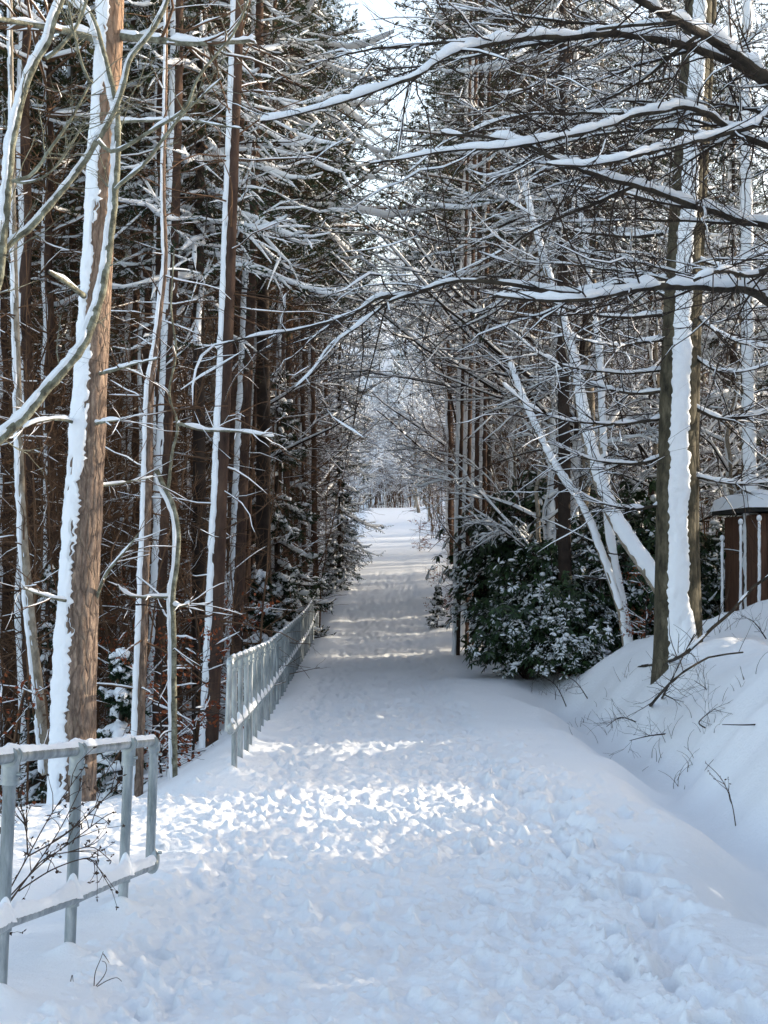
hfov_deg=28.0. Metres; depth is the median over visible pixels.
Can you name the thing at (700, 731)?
grass tuft
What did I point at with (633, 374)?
bare tree
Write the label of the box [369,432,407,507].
thicket
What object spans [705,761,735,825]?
weed stalk
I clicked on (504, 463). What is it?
thicket
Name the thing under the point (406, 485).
bare tree
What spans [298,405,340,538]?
bare tree
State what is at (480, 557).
evergreen bush
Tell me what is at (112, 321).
pine tree
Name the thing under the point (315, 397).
pine tree
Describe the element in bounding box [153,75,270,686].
pine tree
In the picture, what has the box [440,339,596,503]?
bare tree
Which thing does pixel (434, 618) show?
spruce tree
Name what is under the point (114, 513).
thicket
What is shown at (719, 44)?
overhanging tree
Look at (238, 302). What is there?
pine tree
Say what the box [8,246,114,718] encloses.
thicket
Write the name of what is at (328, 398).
pine tree
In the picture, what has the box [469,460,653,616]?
evergreen bush
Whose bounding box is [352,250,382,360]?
spruce tree
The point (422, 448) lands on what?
bare tree
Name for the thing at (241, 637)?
beech sapling
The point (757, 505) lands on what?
wooden shed
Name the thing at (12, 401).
thicket
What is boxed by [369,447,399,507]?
bare tree
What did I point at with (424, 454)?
bare tree
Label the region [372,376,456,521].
bare tree
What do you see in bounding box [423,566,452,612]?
beech sapling
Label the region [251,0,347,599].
pine tree
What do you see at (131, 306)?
pine tree
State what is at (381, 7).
sky
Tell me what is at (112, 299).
pine tree
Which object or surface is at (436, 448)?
bare tree
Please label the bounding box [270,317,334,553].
pine tree
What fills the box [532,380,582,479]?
spruce tree
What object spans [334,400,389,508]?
bare tree
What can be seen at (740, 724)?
dead twig
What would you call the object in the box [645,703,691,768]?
grass tuft
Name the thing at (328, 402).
pine tree
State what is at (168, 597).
crooked sapling
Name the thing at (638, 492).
evergreen bush
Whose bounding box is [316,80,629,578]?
bare tree
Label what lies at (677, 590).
tree
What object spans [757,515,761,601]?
wooden stake
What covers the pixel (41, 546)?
thicket
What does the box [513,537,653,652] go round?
evergreen bush
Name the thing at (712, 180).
pine tree
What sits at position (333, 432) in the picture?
bare tree
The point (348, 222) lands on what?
pine tree
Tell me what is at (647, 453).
bare tree
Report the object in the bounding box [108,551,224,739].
beech sapling
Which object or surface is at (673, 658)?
fallen branch
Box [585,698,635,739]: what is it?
dead twig
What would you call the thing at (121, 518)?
pine tree
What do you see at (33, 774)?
spruce tree
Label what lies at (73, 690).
pine tree
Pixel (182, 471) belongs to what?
pine tree
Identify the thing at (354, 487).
bare tree
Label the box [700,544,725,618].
evergreen bush
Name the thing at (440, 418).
thicket
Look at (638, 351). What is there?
spruce tree
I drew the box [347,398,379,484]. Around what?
bare tree
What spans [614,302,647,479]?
spruce tree
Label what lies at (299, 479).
spruce tree
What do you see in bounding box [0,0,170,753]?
pine tree
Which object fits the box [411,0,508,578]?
pine tree
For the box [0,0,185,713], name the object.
pine tree
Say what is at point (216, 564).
pine tree
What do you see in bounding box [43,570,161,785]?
thicket
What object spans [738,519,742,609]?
wooden stake
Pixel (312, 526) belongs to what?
pine tree
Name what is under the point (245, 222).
spruce tree
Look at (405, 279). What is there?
spruce tree
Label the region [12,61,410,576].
bare tree
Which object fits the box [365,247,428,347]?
bare tree
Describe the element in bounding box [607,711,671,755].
dead twig
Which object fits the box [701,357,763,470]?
thicket
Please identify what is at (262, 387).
spruce tree
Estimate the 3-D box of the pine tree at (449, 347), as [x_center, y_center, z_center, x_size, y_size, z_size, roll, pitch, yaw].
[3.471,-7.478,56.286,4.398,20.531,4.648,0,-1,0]
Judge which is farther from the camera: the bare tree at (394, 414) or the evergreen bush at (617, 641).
the bare tree at (394, 414)
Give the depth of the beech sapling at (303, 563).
40.18 m
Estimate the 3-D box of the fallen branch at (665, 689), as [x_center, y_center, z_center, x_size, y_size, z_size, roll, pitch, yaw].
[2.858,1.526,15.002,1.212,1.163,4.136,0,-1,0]
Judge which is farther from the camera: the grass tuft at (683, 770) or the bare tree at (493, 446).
the bare tree at (493, 446)
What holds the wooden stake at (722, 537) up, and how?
on the ground
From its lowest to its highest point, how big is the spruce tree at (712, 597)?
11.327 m
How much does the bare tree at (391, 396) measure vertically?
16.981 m
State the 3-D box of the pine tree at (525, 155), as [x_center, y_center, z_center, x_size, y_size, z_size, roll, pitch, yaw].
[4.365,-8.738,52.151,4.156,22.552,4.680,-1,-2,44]
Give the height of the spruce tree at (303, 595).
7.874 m
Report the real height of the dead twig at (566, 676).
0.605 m
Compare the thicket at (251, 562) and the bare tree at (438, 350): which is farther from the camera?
the thicket at (251, 562)
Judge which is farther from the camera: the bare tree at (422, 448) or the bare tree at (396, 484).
the bare tree at (396, 484)
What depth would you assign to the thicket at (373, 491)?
155.79 m
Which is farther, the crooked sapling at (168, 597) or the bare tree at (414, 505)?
the bare tree at (414, 505)
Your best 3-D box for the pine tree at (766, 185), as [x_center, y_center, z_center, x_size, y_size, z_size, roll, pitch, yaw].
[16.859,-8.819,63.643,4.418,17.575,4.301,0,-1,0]
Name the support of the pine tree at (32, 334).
on the ground
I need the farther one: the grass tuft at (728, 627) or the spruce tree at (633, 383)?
the spruce tree at (633, 383)
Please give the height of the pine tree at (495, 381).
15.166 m
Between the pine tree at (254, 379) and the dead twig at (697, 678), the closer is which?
the dead twig at (697, 678)
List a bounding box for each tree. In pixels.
[0,0,116,789]
[0,0,131,774]
[0,0,146,727]
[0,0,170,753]
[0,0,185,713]
[0,0,189,804]
[0,0,291,486]
[0,0,292,804]
[0,16,74,767]
[0,564,57,806]
[7,34,78,697]
[7,49,74,708]
[7,76,65,713]
[8,7,122,612]
[8,408,104,581]
[10,60,86,474]
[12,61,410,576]
[15,0,251,721]
[15,1,258,721]
[31,0,371,742]
[33,0,366,719]
[40,68,149,663]
[50,0,304,770]
[52,45,177,640]
[57,0,438,677]
[57,2,218,725]
[57,12,190,724]
[61,0,276,756]
[61,0,767,533]
[62,441,192,617]
[64,102,125,635]
[96,647,152,799]
[107,23,255,713]
[111,0,383,748]
[115,24,299,643]
[121,0,442,636]
[122,209,216,514]
[125,253,208,676]
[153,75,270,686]
[169,0,356,716]
[177,157,412,526]
[179,0,348,719]
[187,0,389,389]
[204,0,347,619]
[207,301,332,610]
[220,0,423,619]
[242,569,278,703]
[248,368,336,638]
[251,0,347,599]
[269,3,376,610]
[269,138,328,570]
[270,0,368,603]
[270,0,730,561]
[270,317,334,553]
[272,574,308,635]
[292,0,380,592]
[292,220,344,569]
[295,63,361,563]
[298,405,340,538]
[305,339,325,526]
[306,14,376,562]
[306,182,404,491]
[306,235,393,567]
[306,313,346,540]
[306,368,364,500]
[306,413,362,548]
[307,354,346,462]
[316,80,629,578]
[318,461,365,590]
[319,541,350,598]
[330,386,389,518]
[333,350,392,423]
[333,383,391,510]
[334,397,391,512]
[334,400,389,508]
[335,159,637,490]
[338,0,634,515]
[342,384,387,492]
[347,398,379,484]
[349,332,393,445]
[350,471,364,513]
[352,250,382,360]
[353,352,400,506]
[354,459,378,510]
[355,259,374,341]
[359,448,398,507]
[360,0,536,418]
[362,353,427,446]
[362,390,409,507]
[362,453,391,507]
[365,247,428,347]
[367,323,390,444]
[368,1,581,514]
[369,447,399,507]
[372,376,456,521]
[373,0,732,559]
[374,243,422,319]
[374,249,416,291]
[374,375,455,530]
[376,272,550,529]
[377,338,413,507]
[377,341,456,482]
[377,345,443,512]
[377,455,403,507]
[377,456,406,507]
[378,371,436,504]
[378,380,444,507]
[380,389,425,505]
[381,349,436,426]
[386,238,419,369]
[386,307,571,527]
[388,336,545,523]
[389,367,455,487]
[391,240,424,322]
[391,261,700,568]
[393,456,411,506]
[394,330,457,408]
[398,22,463,564]
[398,356,455,469]
[399,278,439,350]
[400,0,731,672]
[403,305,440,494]
[403,305,571,593]
[403,383,502,490]
[404,441,427,506]
[408,33,460,551]
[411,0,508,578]
[412,0,497,646]
[413,395,455,512]
[414,384,453,513]
[421,0,495,654]
[425,584,450,628]
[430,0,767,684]
[431,44,498,561]
[431,301,456,526]
[436,159,506,540]
[438,0,525,636]
[439,248,628,611]
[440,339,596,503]
[442,260,660,505]
[444,319,637,431]
[451,1,519,524]
[458,0,556,466]
[490,118,577,512]
[490,168,660,592]
[496,171,710,646]
[502,308,642,478]
[527,1,633,489]
[531,214,767,521]
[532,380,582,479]
[540,0,761,499]
[581,281,731,502]
[591,238,636,495]
[591,337,646,500]
[595,47,724,518]
[600,241,639,479]
[606,297,720,479]
[612,216,661,499]
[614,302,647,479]
[619,171,767,519]
[639,0,738,526]
[659,0,767,608]
[659,63,738,468]
[661,244,767,547]
[699,64,767,539]
[700,0,767,517]
[700,161,727,444]
[700,293,767,463]
[701,305,761,525]
[703,261,767,499]
[704,442,767,608]
[705,35,766,500]
[706,93,766,387]
[741,0,767,441]
[753,122,767,313]
[756,92,767,451]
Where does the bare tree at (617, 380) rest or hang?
on the ground
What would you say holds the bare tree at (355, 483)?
on the ground
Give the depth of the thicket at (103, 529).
21.21 m
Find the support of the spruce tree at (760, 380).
on the ground
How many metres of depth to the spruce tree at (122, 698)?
18.36 m
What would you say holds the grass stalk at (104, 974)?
on the ground
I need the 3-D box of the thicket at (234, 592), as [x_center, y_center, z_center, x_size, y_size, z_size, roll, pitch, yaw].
[-2.444,0.891,21.609,4.038,4.900,2.768,1,-2,-25]
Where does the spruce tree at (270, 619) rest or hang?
on the ground
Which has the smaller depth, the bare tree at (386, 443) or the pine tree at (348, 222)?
the pine tree at (348, 222)
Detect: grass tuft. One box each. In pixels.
[569,708,617,742]
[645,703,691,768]
[658,748,713,788]
[684,713,718,767]
[703,613,740,632]
[722,653,765,700]
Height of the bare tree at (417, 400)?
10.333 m
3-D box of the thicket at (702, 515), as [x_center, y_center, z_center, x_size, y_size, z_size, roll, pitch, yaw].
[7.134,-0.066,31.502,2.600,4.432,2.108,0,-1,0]
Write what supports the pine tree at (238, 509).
on the ground
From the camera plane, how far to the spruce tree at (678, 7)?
40.09 m
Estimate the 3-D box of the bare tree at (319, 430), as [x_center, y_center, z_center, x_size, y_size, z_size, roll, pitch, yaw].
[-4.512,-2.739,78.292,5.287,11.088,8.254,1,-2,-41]
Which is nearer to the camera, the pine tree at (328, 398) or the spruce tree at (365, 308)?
the pine tree at (328, 398)
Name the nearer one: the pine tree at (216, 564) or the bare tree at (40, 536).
the pine tree at (216, 564)
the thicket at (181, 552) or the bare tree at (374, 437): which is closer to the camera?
the thicket at (181, 552)
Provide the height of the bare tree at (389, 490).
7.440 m
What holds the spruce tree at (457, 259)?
on the ground
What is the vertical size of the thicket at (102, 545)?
9.522 m
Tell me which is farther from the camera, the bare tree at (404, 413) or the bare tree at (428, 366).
the bare tree at (428, 366)
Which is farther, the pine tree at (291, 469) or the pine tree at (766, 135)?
the pine tree at (766, 135)
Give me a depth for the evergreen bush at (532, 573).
25.56 m
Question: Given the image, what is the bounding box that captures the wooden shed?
[710,489,767,611]
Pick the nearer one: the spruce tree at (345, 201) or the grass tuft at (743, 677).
the grass tuft at (743, 677)
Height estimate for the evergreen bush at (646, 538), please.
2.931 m
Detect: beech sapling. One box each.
[0,664,50,807]
[96,567,189,766]
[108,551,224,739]
[115,643,210,783]
[127,608,245,758]
[168,561,191,709]
[176,545,253,670]
[192,584,281,713]
[281,538,329,613]
[407,518,432,550]
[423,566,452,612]
[616,557,653,637]
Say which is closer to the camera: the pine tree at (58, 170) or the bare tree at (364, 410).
the pine tree at (58, 170)
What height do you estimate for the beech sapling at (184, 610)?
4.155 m
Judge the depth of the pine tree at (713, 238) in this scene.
77.43 m
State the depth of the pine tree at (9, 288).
26.78 m
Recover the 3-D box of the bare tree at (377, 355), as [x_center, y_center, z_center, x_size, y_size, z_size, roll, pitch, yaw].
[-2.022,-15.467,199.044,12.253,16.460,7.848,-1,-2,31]
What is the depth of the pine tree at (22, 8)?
21.52 m
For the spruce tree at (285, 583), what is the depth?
32.88 m
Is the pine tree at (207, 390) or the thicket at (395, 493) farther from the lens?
the thicket at (395, 493)
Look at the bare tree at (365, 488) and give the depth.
146.04 m
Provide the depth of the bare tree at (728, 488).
29.34 m
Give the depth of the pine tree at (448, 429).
63.89 m
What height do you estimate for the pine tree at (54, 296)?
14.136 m
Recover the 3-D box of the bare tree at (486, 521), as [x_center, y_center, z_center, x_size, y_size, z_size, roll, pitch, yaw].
[2.963,-0.909,28.375,5.731,7.771,3.930,0,-1,0]
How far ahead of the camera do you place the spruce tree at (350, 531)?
53.91 m
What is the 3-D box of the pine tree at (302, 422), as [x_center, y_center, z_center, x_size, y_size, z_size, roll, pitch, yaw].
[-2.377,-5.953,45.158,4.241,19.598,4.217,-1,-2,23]
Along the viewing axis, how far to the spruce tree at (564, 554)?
25.45 m
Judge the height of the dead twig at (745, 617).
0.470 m
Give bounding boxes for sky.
[0,0,767,308]
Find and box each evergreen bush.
[425,486,546,656]
[453,561,611,678]
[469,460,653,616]
[482,538,634,671]
[501,475,715,574]
[510,600,614,680]
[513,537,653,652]
[556,495,718,648]
[700,515,737,552]
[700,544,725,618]
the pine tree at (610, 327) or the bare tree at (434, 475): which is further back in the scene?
the pine tree at (610, 327)
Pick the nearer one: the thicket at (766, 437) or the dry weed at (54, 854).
the dry weed at (54, 854)
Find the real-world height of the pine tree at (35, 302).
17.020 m
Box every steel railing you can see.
[0,734,161,983]
[224,589,318,767]
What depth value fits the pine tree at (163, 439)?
21.97 m
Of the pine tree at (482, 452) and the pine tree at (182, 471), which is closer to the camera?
the pine tree at (482, 452)
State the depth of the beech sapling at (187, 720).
17.58 m
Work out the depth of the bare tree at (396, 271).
309.08 m
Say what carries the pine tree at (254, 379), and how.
on the ground
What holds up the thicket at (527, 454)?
on the ground
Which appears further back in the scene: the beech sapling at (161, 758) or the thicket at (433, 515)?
the thicket at (433, 515)
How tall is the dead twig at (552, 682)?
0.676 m
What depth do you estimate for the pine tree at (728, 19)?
42.78 m
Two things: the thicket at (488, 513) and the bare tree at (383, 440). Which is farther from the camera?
the bare tree at (383, 440)
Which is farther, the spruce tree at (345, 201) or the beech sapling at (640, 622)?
the spruce tree at (345, 201)
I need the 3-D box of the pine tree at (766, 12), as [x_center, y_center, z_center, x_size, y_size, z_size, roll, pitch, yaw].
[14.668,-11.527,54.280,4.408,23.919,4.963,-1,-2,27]
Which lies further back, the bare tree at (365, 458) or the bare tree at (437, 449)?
the bare tree at (365, 458)
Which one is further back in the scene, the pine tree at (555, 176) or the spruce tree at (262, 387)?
the pine tree at (555, 176)
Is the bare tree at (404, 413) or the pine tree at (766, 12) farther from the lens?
the bare tree at (404, 413)
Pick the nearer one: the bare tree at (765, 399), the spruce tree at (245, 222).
the spruce tree at (245, 222)
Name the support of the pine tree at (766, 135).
on the ground
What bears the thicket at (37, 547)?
on the ground
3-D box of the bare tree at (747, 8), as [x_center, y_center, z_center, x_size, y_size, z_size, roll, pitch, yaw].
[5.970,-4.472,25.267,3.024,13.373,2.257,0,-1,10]
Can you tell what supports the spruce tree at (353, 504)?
on the ground
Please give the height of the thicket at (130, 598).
5.056 m
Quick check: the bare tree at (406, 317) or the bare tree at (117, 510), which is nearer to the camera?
the bare tree at (117, 510)
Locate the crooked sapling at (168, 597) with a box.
[101,250,292,779]
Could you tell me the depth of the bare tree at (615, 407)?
53.05 m
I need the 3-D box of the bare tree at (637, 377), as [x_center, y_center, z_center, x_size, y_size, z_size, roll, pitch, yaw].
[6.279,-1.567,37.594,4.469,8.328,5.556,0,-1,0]
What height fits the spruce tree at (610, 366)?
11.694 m
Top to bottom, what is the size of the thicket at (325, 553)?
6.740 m
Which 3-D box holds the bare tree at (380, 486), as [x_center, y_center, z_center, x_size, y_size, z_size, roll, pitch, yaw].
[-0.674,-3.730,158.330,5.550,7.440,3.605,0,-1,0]
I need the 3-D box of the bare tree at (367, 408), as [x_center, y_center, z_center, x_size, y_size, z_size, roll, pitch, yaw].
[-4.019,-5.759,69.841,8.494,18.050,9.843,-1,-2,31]
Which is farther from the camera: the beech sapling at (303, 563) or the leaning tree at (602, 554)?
the beech sapling at (303, 563)
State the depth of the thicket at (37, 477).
27.24 m
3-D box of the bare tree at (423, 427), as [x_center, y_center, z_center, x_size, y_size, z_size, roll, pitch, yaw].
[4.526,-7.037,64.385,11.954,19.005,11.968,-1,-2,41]
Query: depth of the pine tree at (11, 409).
21.89 m
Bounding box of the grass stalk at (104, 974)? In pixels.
[94,953,121,986]
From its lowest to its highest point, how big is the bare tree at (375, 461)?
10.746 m
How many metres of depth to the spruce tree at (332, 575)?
51.86 m
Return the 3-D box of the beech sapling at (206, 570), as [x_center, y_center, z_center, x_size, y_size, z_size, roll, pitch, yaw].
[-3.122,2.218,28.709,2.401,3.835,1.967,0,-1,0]
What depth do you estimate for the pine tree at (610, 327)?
84.88 m
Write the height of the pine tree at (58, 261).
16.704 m
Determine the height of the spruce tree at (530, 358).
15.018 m
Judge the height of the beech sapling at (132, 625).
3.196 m
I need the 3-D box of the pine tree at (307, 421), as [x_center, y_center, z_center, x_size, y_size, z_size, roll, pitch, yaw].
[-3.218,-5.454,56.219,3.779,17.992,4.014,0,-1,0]
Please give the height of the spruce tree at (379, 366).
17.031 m
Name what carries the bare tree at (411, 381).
on the ground
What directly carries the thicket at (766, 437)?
on the ground
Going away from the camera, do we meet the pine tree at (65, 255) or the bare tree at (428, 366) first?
the pine tree at (65, 255)
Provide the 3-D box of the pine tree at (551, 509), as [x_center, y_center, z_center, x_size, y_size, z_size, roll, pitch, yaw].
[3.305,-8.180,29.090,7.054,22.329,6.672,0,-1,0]
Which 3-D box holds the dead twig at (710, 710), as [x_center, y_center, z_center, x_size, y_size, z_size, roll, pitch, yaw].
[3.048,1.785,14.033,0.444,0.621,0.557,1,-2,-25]
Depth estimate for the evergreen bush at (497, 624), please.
24.85 m
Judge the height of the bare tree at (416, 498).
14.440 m
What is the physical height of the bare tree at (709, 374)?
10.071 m
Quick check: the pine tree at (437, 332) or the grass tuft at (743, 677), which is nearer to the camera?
the grass tuft at (743, 677)
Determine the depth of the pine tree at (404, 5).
36.78 m
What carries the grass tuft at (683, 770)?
on the ground
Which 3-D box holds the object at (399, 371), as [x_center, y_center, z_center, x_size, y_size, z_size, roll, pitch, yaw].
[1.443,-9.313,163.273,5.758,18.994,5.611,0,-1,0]
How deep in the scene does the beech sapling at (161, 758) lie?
16.86 m
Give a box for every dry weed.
[0,746,126,909]
[0,803,33,935]
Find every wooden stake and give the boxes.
[720,535,724,612]
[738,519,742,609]
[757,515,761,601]
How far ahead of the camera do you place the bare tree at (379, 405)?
159.52 m
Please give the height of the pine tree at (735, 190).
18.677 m
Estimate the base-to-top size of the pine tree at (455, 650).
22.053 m
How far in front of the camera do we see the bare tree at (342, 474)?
75.67 m
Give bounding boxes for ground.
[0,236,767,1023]
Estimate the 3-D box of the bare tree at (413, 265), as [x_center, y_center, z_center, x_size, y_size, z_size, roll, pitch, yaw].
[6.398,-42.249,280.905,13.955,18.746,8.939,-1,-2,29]
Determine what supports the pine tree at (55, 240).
on the ground
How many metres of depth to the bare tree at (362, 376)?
187.74 m
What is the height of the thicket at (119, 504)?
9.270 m
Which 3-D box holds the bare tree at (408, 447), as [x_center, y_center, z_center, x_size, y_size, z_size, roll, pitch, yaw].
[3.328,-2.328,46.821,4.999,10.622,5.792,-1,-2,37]
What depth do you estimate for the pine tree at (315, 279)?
43.02 m
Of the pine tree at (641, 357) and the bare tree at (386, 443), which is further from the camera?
the bare tree at (386, 443)
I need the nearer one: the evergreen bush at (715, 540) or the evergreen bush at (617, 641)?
the evergreen bush at (617, 641)
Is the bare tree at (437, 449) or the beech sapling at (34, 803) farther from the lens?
the bare tree at (437, 449)
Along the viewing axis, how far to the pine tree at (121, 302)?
45.68 m
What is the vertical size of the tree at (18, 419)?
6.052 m
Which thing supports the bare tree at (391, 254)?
on the ground
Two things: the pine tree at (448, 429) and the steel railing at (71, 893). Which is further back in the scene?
the pine tree at (448, 429)
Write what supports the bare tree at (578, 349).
on the ground
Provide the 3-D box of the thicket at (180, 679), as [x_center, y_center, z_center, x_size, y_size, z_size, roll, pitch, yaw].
[-3.660,1.683,23.848,2.627,4.650,3.832,0,-2,-16]
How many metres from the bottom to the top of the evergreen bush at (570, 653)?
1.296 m
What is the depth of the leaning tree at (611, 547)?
22.75 m
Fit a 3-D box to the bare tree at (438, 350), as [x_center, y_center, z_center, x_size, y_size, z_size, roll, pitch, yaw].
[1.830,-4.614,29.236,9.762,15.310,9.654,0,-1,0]
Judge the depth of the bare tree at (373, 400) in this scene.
147.76 m
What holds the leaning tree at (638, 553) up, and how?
on the ground
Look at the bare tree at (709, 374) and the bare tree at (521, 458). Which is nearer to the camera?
the bare tree at (521, 458)
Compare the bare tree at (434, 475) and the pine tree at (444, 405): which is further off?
the pine tree at (444, 405)
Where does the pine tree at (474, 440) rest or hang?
on the ground
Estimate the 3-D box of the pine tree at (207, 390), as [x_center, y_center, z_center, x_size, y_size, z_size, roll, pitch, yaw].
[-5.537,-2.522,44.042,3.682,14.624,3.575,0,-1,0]
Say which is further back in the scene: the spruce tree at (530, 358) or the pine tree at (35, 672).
the spruce tree at (530, 358)
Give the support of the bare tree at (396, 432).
on the ground
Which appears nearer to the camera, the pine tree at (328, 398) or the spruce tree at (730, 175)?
the spruce tree at (730, 175)
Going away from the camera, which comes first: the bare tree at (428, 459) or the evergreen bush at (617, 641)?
the evergreen bush at (617, 641)
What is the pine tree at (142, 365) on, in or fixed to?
on the ground
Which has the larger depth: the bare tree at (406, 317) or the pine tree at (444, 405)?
the bare tree at (406, 317)
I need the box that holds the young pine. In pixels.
[70,0,230,796]
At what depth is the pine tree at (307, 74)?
30.88 m
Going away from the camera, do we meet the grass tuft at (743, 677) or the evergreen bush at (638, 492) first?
the grass tuft at (743, 677)
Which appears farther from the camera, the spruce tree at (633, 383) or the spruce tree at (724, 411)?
the spruce tree at (633, 383)
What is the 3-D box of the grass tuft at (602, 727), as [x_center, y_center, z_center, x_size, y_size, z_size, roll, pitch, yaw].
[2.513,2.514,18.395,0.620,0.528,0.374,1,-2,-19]
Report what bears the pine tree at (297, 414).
on the ground
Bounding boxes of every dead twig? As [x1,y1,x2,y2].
[526,663,571,705]
[527,657,587,698]
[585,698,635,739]
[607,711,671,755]
[673,637,712,703]
[688,676,730,733]
[722,724,755,725]
[727,601,767,638]
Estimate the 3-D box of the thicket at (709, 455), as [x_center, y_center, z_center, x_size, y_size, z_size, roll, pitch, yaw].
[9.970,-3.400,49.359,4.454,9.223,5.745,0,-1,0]
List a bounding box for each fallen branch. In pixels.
[619,613,760,719]
[637,570,767,680]
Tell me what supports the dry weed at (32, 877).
on the ground
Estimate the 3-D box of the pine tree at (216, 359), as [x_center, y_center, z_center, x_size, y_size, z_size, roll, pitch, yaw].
[-4.397,-4.023,38.102,4.640,17.798,4.504,0,-1,0]
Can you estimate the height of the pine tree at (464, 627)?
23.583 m
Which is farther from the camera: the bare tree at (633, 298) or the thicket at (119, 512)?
the bare tree at (633, 298)
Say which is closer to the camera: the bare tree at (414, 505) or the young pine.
the young pine
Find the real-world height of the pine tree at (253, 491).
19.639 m
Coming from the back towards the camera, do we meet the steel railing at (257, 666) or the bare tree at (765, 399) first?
the bare tree at (765, 399)
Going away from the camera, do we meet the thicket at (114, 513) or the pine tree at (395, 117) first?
the thicket at (114, 513)
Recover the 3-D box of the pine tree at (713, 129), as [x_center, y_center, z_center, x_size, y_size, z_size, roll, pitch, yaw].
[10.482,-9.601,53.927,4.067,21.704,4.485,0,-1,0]
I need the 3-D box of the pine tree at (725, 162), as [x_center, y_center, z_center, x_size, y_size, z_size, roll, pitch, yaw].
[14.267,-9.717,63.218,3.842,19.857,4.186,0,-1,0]
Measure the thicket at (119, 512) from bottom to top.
9.392 m
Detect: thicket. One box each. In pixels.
[0,116,266,790]
[0,147,77,785]
[0,162,190,809]
[0,216,262,721]
[0,231,136,770]
[0,560,103,804]
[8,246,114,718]
[9,318,192,778]
[10,335,208,715]
[39,313,287,724]
[39,463,192,767]
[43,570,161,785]
[96,490,246,767]
[98,433,254,721]
[100,347,192,707]
[100,414,342,747]
[179,436,298,701]
[253,409,381,627]
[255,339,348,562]
[356,452,386,508]
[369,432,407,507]
[373,441,412,507]
[378,435,421,507]
[409,436,454,538]
[415,355,501,515]
[429,441,547,644]
[487,396,611,514]
[490,416,544,486]
[699,422,767,547]
[701,298,728,536]
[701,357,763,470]
[725,377,767,477]
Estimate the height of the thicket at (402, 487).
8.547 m
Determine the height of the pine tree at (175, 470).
20.404 m
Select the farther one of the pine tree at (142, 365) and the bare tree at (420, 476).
the bare tree at (420, 476)
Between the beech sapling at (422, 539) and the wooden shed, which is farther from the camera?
the beech sapling at (422, 539)
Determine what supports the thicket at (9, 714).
on the ground
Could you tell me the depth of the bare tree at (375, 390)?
167.27 m
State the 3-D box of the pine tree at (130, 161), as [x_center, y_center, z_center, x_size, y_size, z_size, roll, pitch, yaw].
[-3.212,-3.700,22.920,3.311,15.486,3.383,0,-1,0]
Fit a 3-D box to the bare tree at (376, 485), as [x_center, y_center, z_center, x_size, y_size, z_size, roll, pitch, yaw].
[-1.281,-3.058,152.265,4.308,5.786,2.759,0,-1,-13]

